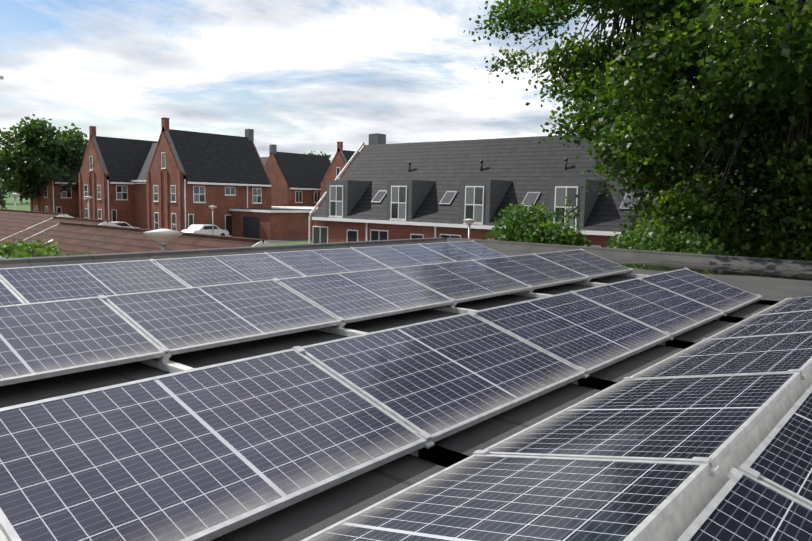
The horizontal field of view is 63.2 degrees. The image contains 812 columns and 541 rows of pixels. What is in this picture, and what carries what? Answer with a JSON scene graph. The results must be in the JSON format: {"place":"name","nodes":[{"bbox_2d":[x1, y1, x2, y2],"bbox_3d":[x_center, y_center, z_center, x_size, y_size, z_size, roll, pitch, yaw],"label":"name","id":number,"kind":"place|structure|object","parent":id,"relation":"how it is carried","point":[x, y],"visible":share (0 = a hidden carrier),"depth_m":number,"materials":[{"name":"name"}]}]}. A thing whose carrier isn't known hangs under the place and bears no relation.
{"place":"outdoors","nodes":[
{"label":"outdoors","id":0,"kind":"place"},
{"bbox_2d":[0,192,311,244],"bbox_3d":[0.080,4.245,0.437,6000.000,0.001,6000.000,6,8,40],"label":"ground","id":1,"kind":"structure","parent":0,"point":[10,204],"depth_m":191.34,"materials":[{"name":"green plant"}]},
{"bbox_2d":[0,236,52,257],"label":"hedge","id":2,"kind":"object","parent":1,"relation":"on","point":[6,248],"depth_m":22.27,"materials":[{"name":"green plant"}]},
{"bbox_2d":[0,114,88,211],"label":"tree","id":3,"kind":"object","parent":1,"relation":"on","point":[21,160],"visible":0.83,"depth_m":83.69,"materials":[{"name":"green plant"}]},
{"bbox_2d":[0,239,93,257],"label":"shrub","id":4,"kind":"object","parent":1,"relation":"on","point":[51,250],"visible":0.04,"depth_m":19.21,"materials":[{"name":"green plant"}]},
{"bbox_2d":[0,209,272,258],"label":"brown garage roofs","id":5,"kind":"structure","parent":1,"relation":"on","point":[70,235],"depth_m":22.14,"materials":[{"name":"tile"}]},
{"bbox_2d":[30,117,315,239],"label":"house row","id":6,"kind":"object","parent":1,"relation":"on","point":[176,180],"visible":0.83,"depth_m":70.00,"materials":[{"name":"brick"}]},
{"bbox_2d":[260,142,358,209],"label":"houses","id":7,"kind":"structure","parent":1,"relation":"on","point":[297,180],"depth_m":93.38,"materials":[{"name":"brick"}]},
{"bbox_2d":[304,151,332,160],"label":"tree","id":8,"kind":"object","parent":1,"relation":"on","point":[325,154],"visible":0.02,"depth_m":122.25,"materials":[{"name":"green plant"}]},
{"bbox_2d":[463,219,475,238],"bbox_3d":[3.120,-0.882,32.939,0.700,3.395,0.700,6,8,40],"label":"street lamp","id":9,"kind":"object","parent":1,"relation":"on","point":[469,222],"visible":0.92,"depth_m":32.65,"materials":[{"name":"silver metal"}]},
{"bbox_2d":[484,196,591,246],"bbox_3d":[3.826,0.050,19.384,3.594,4.477,3.093,6,8,40],"label":"bush","id":10,"kind":"object","parent":1,"relation":"on","point":[527,226],"visible":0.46,"depth_m":18.61,"materials":[{"name":"green plant"}]},
{"bbox_2d":[308,133,773,257],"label":"terraced houses","id":11,"kind":"structure","parent":1,"relation":"on","point":[380,189],"depth_m":39.44,"materials":[{"name":"brick"}]},
{"bbox_2d":[604,223,737,255],"bbox_3d":[6.499,0.700,16.771,3.967,3.856,2.643,6,8,40],"label":"bush","id":12,"kind":"object","parent":1,"relation":"on","point":[650,242],"visible":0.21,"depth_m":16.37,"materials":[{"name":"green plant"}]},
{"bbox_2d":[267,238,311,242],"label":"streets and pavements","id":13,"kind":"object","parent":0,"point":[288,240],"depth_m":65.22,"materials":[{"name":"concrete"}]},
{"bbox_2d":[0,76,3,208],"bbox_3d":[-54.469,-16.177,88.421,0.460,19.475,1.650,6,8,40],"label":"tree","id":14,"kind":"object","parent":13,"relation":"on","point":[1,77],"visible":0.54,"depth_m":88.73,"materials":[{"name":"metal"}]},
{"bbox_2d":[0,180,8,208],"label":"tree","id":15,"kind":"object","parent":13,"relation":"on","point":[2,200],"visible":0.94,"depth_m":63.25,"materials":[{"name":"green plant"}]},
{"bbox_2d":[9,193,20,209],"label":"street lamp","id":16,"kind":"object","parent":13,"relation":"on","point":[15,195],"visible":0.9,"depth_m":51.21,"materials":[{"name":"silver metal"}]},
{"bbox_2d":[84,196,92,218],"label":"street lamp","id":17,"kind":"object","parent":13,"relation":"on","point":[88,198],"visible":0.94,"depth_m":55.48,"materials":[{"name":"silver metal"}]},
{"bbox_2d":[112,221,138,227],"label":"car","id":18,"kind":"object","parent":13,"relation":"on","point":[123,224],"visible":0.04,"depth_m":65.53,"materials":[{"name":"white metal"}]},
{"bbox_2d":[143,229,183,250],"bbox_3d":[-5.007,0.916,13.721,0.800,3.565,0.800,6,8,40],"label":"street lamp","id":19,"kind":"object","parent":13,"relation":"on","point":[163,237],"visible":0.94,"depth_m":13.35,"materials":[{"name":"silver metal"}]},
{"bbox_2d":[181,224,228,235],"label":"car","id":20,"kind":"object","parent":13,"relation":"on","point":[202,228],"visible":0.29,"depth_m":63.20,"materials":[{"name":"white metal"}]},
{"bbox_2d":[208,206,216,234],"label":"street lamp","id":21,"kind":"object","parent":13,"relation":"on","point":[212,207],"visible":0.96,"depth_m":57.32,"materials":[{"name":"silver metal"}]},
{"bbox_2d":[463,0,811,260],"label":"maple tree","id":22,"kind":"object","parent":13,"relation":"on","point":[678,136],"visible":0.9,"depth_m":16.29,"materials":[{"name":"green plant"}]},
{"bbox_2d":[0,0,767,161],"label":"sky","id":23,"kind":"structure","parent":0,"point":[307,76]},
{"bbox_2d":[0,237,811,540],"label":"flat roof building","id":24,"kind":"structure","parent":0,"point":[307,517],"depth_m":5.06,"materials":[{"name":"concrete"}]},
{"bbox_2d":[0,240,505,305],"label":"solar row","id":25,"kind":"object","parent":24,"relation":"on","point":[24,285],"visible":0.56,"depth_m":8.04,"materials":[{"name":"glass"}]},
{"bbox_2d":[0,249,648,385],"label":"solar row","id":26,"kind":"object","parent":24,"relation":"on","point":[48,339],"visible":0.98,"depth_m":5.57,"materials":[{"name":"glass"}]},
{"bbox_2d":[0,267,779,540],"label":"solar row","id":27,"kind":"object","parent":24,"relation":"on","point":[209,452],"visible":0.92,"depth_m":3.01,"materials":[{"name":"glass"}]},
{"bbox_2d":[301,296,811,540],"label":"solar row","id":28,"kind":"object","parent":24,"relation":"on","point":[659,451],"visible":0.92,"depth_m":2.62,"materials":[{"name":"glass"}]},
{"bbox_2d":[620,261,811,280],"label":"roof puddle","id":29,"kind":"object","parent":24,"relation":"on","point":[709,268],"visible":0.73,"depth_m":12.76,"materials":[{"name":"black liquid"}]},
{"bbox_2d":[677,384,811,540],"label":"solar row","id":30,"kind":"object","parent":24,"relation":"on","point":[764,493],"visible":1,"depth_m":2.12,"materials":[{"name":"glass"}]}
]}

